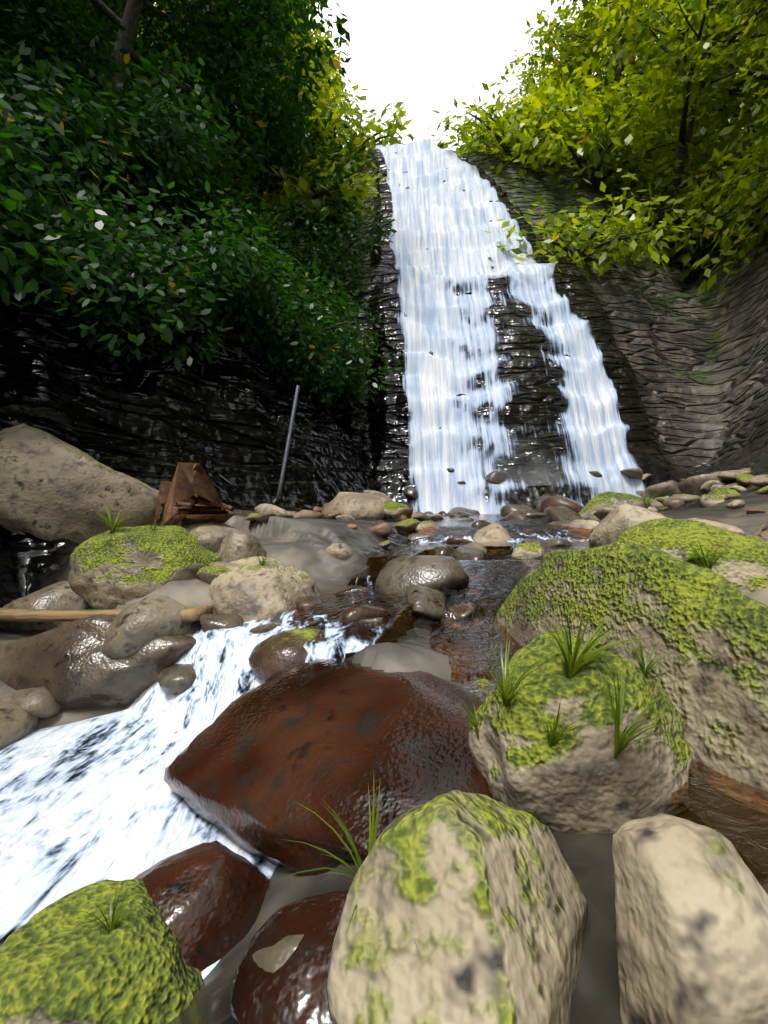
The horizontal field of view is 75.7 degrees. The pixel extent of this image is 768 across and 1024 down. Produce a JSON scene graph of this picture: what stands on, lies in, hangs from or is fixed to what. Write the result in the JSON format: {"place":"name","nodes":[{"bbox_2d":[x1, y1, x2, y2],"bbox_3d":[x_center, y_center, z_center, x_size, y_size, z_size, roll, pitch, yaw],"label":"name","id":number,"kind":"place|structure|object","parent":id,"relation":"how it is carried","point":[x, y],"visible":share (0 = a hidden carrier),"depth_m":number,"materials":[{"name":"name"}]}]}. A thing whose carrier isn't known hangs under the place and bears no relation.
{"place":"outdoors","nodes":[
{"label":"outdoors","id":0,"kind":"place"},
{"bbox_2d":[0,34,767,1023],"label":"rocky terrain","id":1,"kind":"structure","parent":0,"point":[684,364],"depth_m":9.22,"materials":[{"name":"stone"}]},
{"bbox_2d":[0,702,38,753],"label":"cobble","id":2,"kind":"object","parent":1,"relation":"on","point":[17,722],"visible":0.53,"depth_m":2.94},
{"bbox_2d":[1,687,60,718],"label":"cobble","id":3,"kind":"object","parent":1,"relation":"on","point":[40,702],"visible":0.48,"depth_m":3.11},
{"bbox_2d":[0,581,79,629],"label":"rock slab","id":4,"kind":"object","parent":1,"relation":"on","point":[61,595],"visible":0.22,"depth_m":4.26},
{"bbox_2d":[0,424,158,543],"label":"pitted rock","id":5,"kind":"object","parent":1,"relation":"on","point":[51,485],"visible":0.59,"depth_m":5.45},
{"bbox_2d":[0,614,195,710],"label":"rock","id":6,"kind":"object","parent":1,"relation":"on","point":[69,666],"visible":0.42,"depth_m":3.32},
{"bbox_2d":[101,595,191,658],"bbox_3d":[-1.716,0.898,3.620,0.552,0.582,0.688,-3,-6,34],"label":"boulder","id":7,"kind":"object","parent":6,"relation":"on","point":[136,626],"visible":0.59,"depth_m":3.39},
{"bbox_2d":[0,878,202,1023],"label":"rock","id":8,"kind":"object","parent":1,"relation":"on","point":[132,967],"visible":0.77,"depth_m":1.24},
{"bbox_2d":[58,877,145,932],"bbox_3d":[-0.765,1.047,1.338,0.249,0.144,0.165,5,-7,-44],"label":"grass tuft","id":9,"kind":"object","parent":8,"relation":"on","point":[113,921],"visible":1,"depth_m":1.31,"materials":[{"name":"green plant"}]},
{"bbox_2d":[0,605,212,621],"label":"wooden pole","id":10,"kind":"object","parent":1,"relation":"on","point":[191,613],"visible":0.64,"depth_m":3.88,"materials":[{"name":"brown wood"}]},
{"bbox_2d":[68,525,219,609],"bbox_3d":[-2.024,0.570,4.425,1.329,0.895,1.114,1,-5,-11],"label":"mossy rock","id":11,"kind":"object","parent":1,"relation":"on","point":[119,566],"visible":0.62,"depth_m":3.98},
{"bbox_2d":[76,505,126,532],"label":"grass tuft","id":12,"kind":"object","parent":11,"relation":"on","point":[113,527],"visible":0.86,"depth_m":4.18,"materials":[{"name":"green plant"}]},
{"bbox_2d":[156,664,197,694],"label":"cobble","id":13,"kind":"object","parent":1,"relation":"on","point":[175,679],"visible":0.73,"depth_m":3.15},
{"bbox_2d":[0,0,400,417],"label":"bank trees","id":14,"kind":"object","parent":1,"relation":"on","point":[122,123],"visible":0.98,"depth_m":10.27,"materials":[{"name":"green plant"}]},
{"bbox_2d":[133,840,269,971],"bbox_3d":[-0.608,1.292,1.550,0.498,0.402,0.514,-5,-7,42],"label":"wet rock","id":15,"kind":"object","parent":1,"relation":"on","point":[209,897],"visible":0.48,"depth_m":1.47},
{"bbox_2d":[181,522,237,552],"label":"rock","id":16,"kind":"object","parent":1,"relation":"on","point":[210,536],"visible":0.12,"depth_m":4.75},
{"bbox_2d":[153,462,234,525],"bbox_3d":[-2.000,-0.195,5.116,0.769,1.034,0.612,-4,-7,41],"label":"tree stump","id":17,"kind":"object","parent":16,"relation":"on","point":[188,494],"visible":0.89,"depth_m":4.97,"materials":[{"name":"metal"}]},
{"bbox_2d":[195,565,230,583],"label":"cobble","id":18,"kind":"object","parent":1,"relation":"on","point":[209,574],"visible":0.42,"depth_m":4.07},
{"bbox_2d":[199,613,245,637],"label":"cobble","id":19,"kind":"object","parent":1,"relation":"on","point":[208,622],"visible":0.47,"depth_m":3.52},
{"bbox_2d":[209,562,236,569],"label":"cobble","id":20,"kind":"object","parent":1,"relation":"on","point":[230,566],"visible":0.16,"depth_m":4.21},
{"bbox_2d":[217,528,266,562],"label":"rock","id":21,"kind":"object","parent":1,"relation":"on","point":[237,544],"visible":0.45,"depth_m":4.41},
{"bbox_2d":[230,556,259,564],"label":"cobble","id":22,"kind":"object","parent":1,"relation":"on","point":[240,561],"visible":0.13,"depth_m":4.33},
{"bbox_2d":[209,557,319,625],"bbox_3d":[-0.922,0.776,4.082,0.838,0.814,0.945,-3,-6,33],"label":"rock","id":23,"kind":"object","parent":1,"relation":"on","point":[250,590],"visible":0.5,"depth_m":3.79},
{"bbox_2d":[254,512,275,521],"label":"cobble","id":24,"kind":"object","parent":1,"relation":"on","point":[262,516],"visible":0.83,"depth_m":5.82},
{"bbox_2d":[249,623,281,634],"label":"cobble","id":25,"kind":"object","parent":1,"relation":"on","point":[264,628],"visible":0.34,"depth_m":3.30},
{"bbox_2d":[254,503,294,517],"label":"rock","id":26,"kind":"object","parent":1,"relation":"on","point":[278,511],"visible":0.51,"depth_m":6.30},
{"bbox_2d":[271,385,299,503],"bbox_3d":[-2.138,-1.240,9.007,1.165,2.288,0.146,1,-5,-13],"label":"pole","id":27,"kind":"object","parent":1,"relation":"on","point":[274,501],"visible":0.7,"depth_m":9.06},
{"bbox_2d":[248,628,325,682],"bbox_3d":[-0.526,0.887,2.947,0.541,0.364,0.508,0,-5,0],"label":"rock","id":28,"kind":"object","parent":1,"relation":"on","point":[273,656],"visible":0.5,"depth_m":2.78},
{"bbox_2d":[230,891,348,1023],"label":"wet rock","id":29,"kind":"object","parent":1,"relation":"on","point":[292,989],"visible":0.48,"depth_m":1.00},
{"bbox_2d":[252,934,303,972],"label":"cobble","id":30,"kind":"object","parent":29,"relation":"on","point":[274,958],"visible":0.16,"depth_m":1.03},
{"bbox_2d":[294,510,322,518],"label":"cobble","id":31,"kind":"object","parent":1,"relation":"on","point":[303,514],"visible":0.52,"depth_m":6.41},
{"bbox_2d":[295,596,325,614],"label":"cobble","id":32,"kind":"object","parent":1,"relation":"on","point":[301,603],"visible":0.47,"depth_m":3.76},
{"bbox_2d":[164,657,492,875],"bbox_3d":[-0.194,1.133,2.322,1.552,0.773,2.063,2,-5,-20],"label":"wet rock","id":33,"kind":"object","parent":1,"relation":"on","point":[247,771],"visible":0.7,"depth_m":1.84,"materials":[{"name":"stone"}]},
{"bbox_2d":[324,510,341,517],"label":"cobble","id":34,"kind":"object","parent":1,"relation":"on","point":[331,514],"visible":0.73,"depth_m":7.07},
{"bbox_2d":[325,543,352,559],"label":"stream rock","id":35,"kind":"object","parent":1,"relation":"on","point":[341,551],"visible":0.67,"depth_m":4.94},
{"bbox_2d":[336,515,354,521],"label":"cobble","id":36,"kind":"object","parent":1,"relation":"on","point":[345,517],"visible":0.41,"depth_m":6.62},
{"bbox_2d":[331,585,371,601],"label":"cobble","id":37,"kind":"object","parent":1,"relation":"on","point":[349,590],"visible":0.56,"depth_m":4.05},
{"bbox_2d":[322,492,393,519],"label":"rock","id":38,"kind":"object","parent":1,"relation":"on","point":[354,505],"visible":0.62,"depth_m":7.55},
{"bbox_2d":[339,603,394,627],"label":"cobble","id":39,"kind":"object","parent":1,"relation":"on","point":[354,613],"visible":0.62,"depth_m":3.14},
{"bbox_2d":[357,617,391,632],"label":"cobble","id":40,"kind":"object","parent":1,"relation":"on","point":[386,628],"visible":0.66,"depth_m":3.00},
{"bbox_2d":[364,490,386,495],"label":"cobble","id":41,"kind":"object","parent":1,"relation":"on","point":[372,492],"visible":0.23,"depth_m":11.07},
{"bbox_2d":[369,523,391,537],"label":"cobble","id":42,"kind":"object","parent":1,"relation":"on","point":[383,529],"visible":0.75,"depth_m":6.31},
{"bbox_2d":[384,501,412,518],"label":"cobble","id":43,"kind":"object","parent":1,"relation":"on","point":[393,510],"visible":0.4,"depth_m":7.62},
{"bbox_2d":[395,518,419,529],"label":"cobble","id":44,"kind":"object","parent":1,"relation":"on","point":[410,524],"visible":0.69,"depth_m":6.97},
{"bbox_2d":[404,486,417,498],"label":"cobble","id":45,"kind":"object","parent":1,"relation":"on","point":[411,492],"visible":0.99,"depth_m":11.81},
{"bbox_2d":[375,555,468,603],"bbox_3d":[0.304,0.587,4.085,0.767,0.466,0.932,-6,-11,-1],"label":"rock","id":46,"kind":"object","parent":1,"relation":"on","point":[400,574],"visible":0.7,"depth_m":3.75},
{"bbox_2d":[407,532,437,541],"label":"cobble","id":47,"kind":"object","parent":1,"relation":"on","point":[429,537],"visible":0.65,"depth_m":6.62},
{"bbox_2d":[406,585,445,620],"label":"cobble","id":48,"kind":"object","parent":1,"relation":"on","point":[424,601],"visible":0.9,"depth_m":3.31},
{"bbox_2d":[415,520,439,532],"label":"stream rock","id":49,"kind":"object","parent":1,"relation":"on","point":[422,525],"visible":0.54,"depth_m":7.01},
{"bbox_2d":[428,514,443,522],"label":"cobble","id":50,"kind":"object","parent":1,"relation":"on","point":[433,517],"visible":0.29,"depth_m":8.66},
{"bbox_2d":[115,0,767,296],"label":"bank trees","id":51,"kind":"object","parent":1,"relation":"on","point":[668,99],"visible":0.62,"depth_m":19.16,"materials":[{"name":"green plant"}]},
{"bbox_2d":[428,545,454,555],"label":"cobble","id":52,"kind":"object","parent":1,"relation":"on","point":[445,550],"visible":0.45,"depth_m":5.33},
{"bbox_2d":[326,790,587,1023],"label":"rock","id":53,"kind":"object","parent":1,"relation":"on","point":[480,900],"visible":0.98,"depth_m":0.82,"materials":[{"name":"stone"}]},
{"bbox_2d":[268,780,420,957],"bbox_3d":[-0.032,0.676,0.934,0.398,0.236,0.317,-3,-6,29],"label":"grass tuft","id":54,"kind":"object","parent":53,"relation":"on","point":[372,834],"visible":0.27,"depth_m":1.04,"materials":[{"name":"green plant"}]},
{"bbox_2d":[442,518,474,527],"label":"cobble","id":55,"kind":"object","parent":1,"relation":"on","point":[464,519],"visible":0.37,"depth_m":8.02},
{"bbox_2d":[446,602,477,621],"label":"cobble","id":56,"kind":"object","parent":1,"relation":"on","point":[463,612],"visible":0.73,"depth_m":3.32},
{"bbox_2d":[447,507,479,518],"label":"cobble","id":57,"kind":"object","parent":1,"relation":"on","point":[455,510],"visible":0.35,"depth_m":9.93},
{"bbox_2d":[453,546,487,566],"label":"cobble","id":58,"kind":"object","parent":1,"relation":"on","point":[464,553],"visible":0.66,"depth_m":5.05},
{"bbox_2d":[452,542,486,556],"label":"stream rock","id":59,"kind":"object","parent":58,"relation":"on","point":[474,545],"visible":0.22,"depth_m":5.29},
{"bbox_2d":[462,590,479,599],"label":"cobble","id":60,"kind":"object","parent":1,"relation":"on","point":[471,596],"visible":0.88,"depth_m":3.76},
{"bbox_2d":[469,575,484,583],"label":"cobble","id":61,"kind":"object","parent":1,"relation":"on","point":[476,577],"visible":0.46,"depth_m":4.14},
{"bbox_2d":[468,520,490,531],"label":"cobble","id":62,"kind":"object","parent":1,"relation":"on","point":[475,526],"visible":0.46,"depth_m":6.82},
{"bbox_2d":[469,678,494,695],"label":"cobble","id":63,"kind":"object","parent":1,"relation":"on","point":[485,683],"visible":0.46,"depth_m":2.33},
{"bbox_2d":[472,523,511,548],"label":"stream rock","id":64,"kind":"object","parent":1,"relation":"on","point":[495,532],"visible":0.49,"depth_m":6.23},
{"bbox_2d":[484,471,507,483],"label":"cobble","id":65,"kind":"object","parent":1,"relation":"on","point":[495,477],"visible":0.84,"depth_m":11.91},
{"bbox_2d":[375,139,644,517],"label":"waterfall water","id":66,"kind":"structure","parent":1,"relation":"on","point":[447,224],"depth_m":14.25,"materials":[{"name":"liquid"}]},
{"bbox_2d":[500,504,531,516],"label":"cobble","id":67,"kind":"object","parent":1,"relation":"on","point":[507,508],"visible":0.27,"depth_m":9.41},
{"bbox_2d":[506,510,530,523],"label":"cobble","id":68,"kind":"object","parent":1,"relation":"on","point":[517,514],"visible":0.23,"depth_m":8.26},
{"bbox_2d":[520,539,531,543],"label":"cobble","id":69,"kind":"object","parent":1,"relation":"on","point":[524,541],"visible":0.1,"depth_m":5.18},
{"bbox_2d":[531,539,546,551],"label":"cobble","id":70,"kind":"object","parent":69,"relation":"on","point":[540,543],"visible":0.3,"depth_m":5.09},
{"bbox_2d":[519,559,541,570],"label":"cobble","id":71,"kind":"object","parent":1,"relation":"on","point":[529,564],"visible":0.59,"depth_m":4.55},
{"bbox_2d":[519,509,542,522],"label":"cobble","id":72,"kind":"object","parent":1,"relation":"on","point":[529,513],"visible":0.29,"depth_m":8.24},
{"bbox_2d":[525,471,542,481],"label":"cobble","id":73,"kind":"object","parent":1,"relation":"on","point":[532,476],"visible":0.9,"depth_m":11.92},
{"bbox_2d":[534,480,545,488],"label":"cobble","id":74,"kind":"object","parent":1,"relation":"on","point":[538,484],"visible":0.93,"depth_m":11.81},
{"bbox_2d":[536,519,571,532],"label":"cobble","id":75,"kind":"object","parent":1,"relation":"on","point":[560,524],"visible":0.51,"depth_m":6.53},
{"bbox_2d":[543,538,571,549],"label":"cobble","id":76,"kind":"object","parent":1,"relation":"on","point":[559,543],"visible":0.45,"depth_m":5.06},
{"bbox_2d":[535,493,583,512],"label":"rock","id":77,"kind":"object","parent":1,"relation":"on","point":[546,500],"visible":0.3,"depth_m":8.11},
{"bbox_2d":[543,505,583,524],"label":"rock","id":78,"kind":"object","parent":1,"relation":"on","point":[551,513],"visible":0.39,"depth_m":6.88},
{"bbox_2d":[468,628,691,833],"bbox_3d":[0.635,0.744,1.641,0.738,0.720,0.631,2,-5,-23],"label":"mossy rock","id":79,"kind":"object","parent":1,"relation":"on","point":[583,784],"visible":0.71,"depth_m":1.38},
{"bbox_2d":[456,701,487,737],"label":"grass tuft","id":80,"kind":"object","parent":79,"relation":"on","point":[474,723],"visible":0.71,"depth_m":1.59,"materials":[{"name":"green plant"}]},
{"bbox_2d":[471,636,576,706],"bbox_3d":[0.429,0.481,1.444,0.323,0.210,0.396,-3,-6,28],"label":"grass tuft","id":81,"kind":"object","parent":79,"relation":"on","point":[506,697],"visible":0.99,"depth_m":1.49,"materials":[{"name":"green plant"}]},
{"bbox_2d":[515,684,616,753],"bbox_3d":[0.482,0.569,1.361,0.284,0.173,0.383,-2,-5,22],"label":"grass tuft","id":82,"kind":"object","parent":79,"relation":"on","point":[552,737],"visible":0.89,"depth_m":1.33,"materials":[{"name":"green plant"}]},
{"bbox_2d":[502,599,661,678],"bbox_3d":[0.584,0.349,1.447,0.551,0.291,0.432,-1,-5,8],"label":"grass tuft","id":83,"kind":"object","parent":79,"relation":"on","point":[574,664],"visible":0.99,"depth_m":1.42,"materials":[{"name":"green plant"}]},
{"bbox_2d":[616,635,705,675],"bbox_3d":[0.852,0.443,1.524,0.210,0.141,0.261,0,-5,3],"label":"grass tuft","id":84,"kind":"object","parent":79,"relation":"on","point":[645,668],"visible":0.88,"depth_m":1.52,"materials":[{"name":"green plant"}]},
{"bbox_2d":[599,661,753,757],"bbox_3d":[0.728,0.529,1.341,0.352,0.269,0.486,0,-5,2],"label":"grass tuft","id":85,"kind":"object","parent":79,"relation":"on","point":[622,743],"visible":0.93,"depth_m":1.32,"materials":[{"name":"green plant"}]},
{"bbox_2d":[564,519,598,537],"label":"stream rock","id":86,"kind":"object","parent":1,"relation":"on","point":[578,526],"visible":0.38,"depth_m":6.32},
{"bbox_2d":[593,506,616,519],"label":"cobble","id":87,"kind":"object","parent":1,"relation":"on","point":[602,513],"visible":0.26,"depth_m":6.54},
{"bbox_2d":[578,491,651,522],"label":"mossy rock","id":88,"kind":"object","parent":1,"relation":"on","point":[595,503],"visible":0.32,"depth_m":6.94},
{"bbox_2d":[589,503,666,547],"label":"rock","id":89,"kind":"object","parent":1,"relation":"on","point":[613,525],"visible":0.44,"depth_m":4.07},
{"bbox_2d":[626,488,665,507],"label":"grass tuft","id":90,"kind":"object","parent":89,"relation":"on","point":[647,503],"visible":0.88,"depth_m":4.08,"materials":[{"name":"green plant"}]},
{"bbox_2d":[493,541,767,813],"bbox_3d":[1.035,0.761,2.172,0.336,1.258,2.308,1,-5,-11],"label":"rock","id":91,"kind":"object","parent":1,"relation":"on","point":[690,613],"visible":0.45,"depth_m":1.71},
{"bbox_2d":[620,468,642,478],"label":"cobble","id":92,"kind":"object","parent":1,"relation":"on","point":[635,473],"visible":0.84,"depth_m":12.00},
{"bbox_2d":[649,498,663,508],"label":"cobble","id":93,"kind":"object","parent":1,"relation":"on","point":[656,504],"visible":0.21,"depth_m":7.85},
{"bbox_2d":[645,480,680,498],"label":"rock","id":94,"kind":"object","parent":1,"relation":"on","point":[670,488],"visible":0.41,"depth_m":10.96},
{"bbox_2d":[663,498,684,508],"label":"cobble","id":95,"kind":"object","parent":1,"relation":"on","point":[674,503],"visible":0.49,"depth_m":7.68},
{"bbox_2d":[662,494,699,503],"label":"cobble","id":96,"kind":"object","parent":1,"relation":"on","point":[687,497],"visible":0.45,"depth_m":7.94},
{"bbox_2d":[612,813,767,1023],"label":"rock","id":97,"kind":"object","parent":1,"relation":"on","point":[691,916],"visible":1,"depth_m":0.76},
{"bbox_2d":[617,518,767,594],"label":"rock","id":98,"kind":"object","parent":1,"relation":"on","point":[742,565],"visible":0.3,"depth_m":2.99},
{"bbox_2d":[667,537,735,568],"bbox_3d":[1.831,0.231,3.006,0.536,0.310,0.434,1,-5,-14],"label":"grass tuft","id":99,"kind":"object","parent":98,"relation":"on","point":[707,564],"visible":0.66,"depth_m":2.90,"materials":[{"name":"green plant"}]},
{"bbox_2d":[678,471,722,494],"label":"rock","id":100,"kind":"object","parent":1,"relation":"on","point":[692,485],"visible":0.46,"depth_m":9.16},
{"bbox_2d":[699,494,724,507],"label":"cobble","id":101,"kind":"object","parent":1,"relation":"on","point":[705,500],"visible":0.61,"depth_m":5.62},
{"bbox_2d":[699,480,725,492],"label":"cobble","id":102,"kind":"object","parent":1,"relation":"on","point":[705,486],"visible":0.45,"depth_m":8.48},
{"bbox_2d":[687,518,745,535],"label":"rock","id":103,"kind":"object","parent":1,"relation":"on","point":[734,529],"visible":0.34,"depth_m":4.21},
{"bbox_2d":[708,487,740,499],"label":"cobble","id":104,"kind":"object","parent":1,"relation":"on","point":[726,493],"visible":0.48,"depth_m":5.73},
{"bbox_2d":[717,470,750,481],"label":"cobble","id":105,"kind":"object","parent":1,"relation":"on","point":[727,476],"visible":0.53,"depth_m":8.26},
{"bbox_2d":[726,500,744,508],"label":"cobble","id":106,"kind":"object","parent":1,"relation":"on","point":[734,504],"visible":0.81,"depth_m":4.99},
{"bbox_2d":[734,473,753,486],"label":"mossy rock","id":107,"kind":"object","parent":1,"relation":"on","point":[743,480],"visible":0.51,"depth_m":6.86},
{"bbox_2d":[746,508,765,513],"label":"cobble","id":108,"kind":"object","parent":1,"relation":"on","point":[752,511],"visible":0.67,"depth_m":4.69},
{"bbox_2d":[749,474,767,486],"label":"cobble","id":109,"kind":"object","parent":1,"relation":"on","point":[760,480],"visible":0.92,"depth_m":5.77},
{"bbox_2d":[752,521,767,538],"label":"cobble","id":110,"kind":"object","parent":1,"relation":"on","point":[758,531],"visible":0.4,"depth_m":3.96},
{"bbox_2d":[755,486,767,493],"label":"mossy rock","id":111,"kind":"object","parent":1,"relation":"on","point":[763,490],"visible":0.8,"depth_m":5.38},
{"bbox_2d":[758,876,767,893],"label":"cobble","id":112,"kind":"object","parent":1,"relation":"on","point":[763,882],"visible":0.1,"depth_m":1.01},
{"bbox_2d":[0,513,767,978],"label":"stream water","id":113,"kind":"structure","parent":0,"point":[96,825],"depth_m":2.36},
{"bbox_2d":[411,511,431,521],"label":"cobble","id":114,"kind":"object","parent":113,"relation":"on","point":[420,516],"visible":0.54,"depth_m":8.21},
{"bbox_2d":[511,542,543,559],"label":"stream rock","id":115,"kind":"object","parent":113,"relation":"on","point":[529,550],"visible":0.61,"depth_m":5.00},
{"bbox_2d":[132,0,742,150],"label":"sky","id":116,"kind":"structure","parent":0,"point":[417,53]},
{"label":"cobble","id":117,"kind":"object","parent":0,"visible":0},
{"bbox_2d":[446,537,472,547],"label":"cobble","id":118,"kind":"object","parent":117,"relation":"on","point":[454,540],"visible":0.29,"depth_m":5.98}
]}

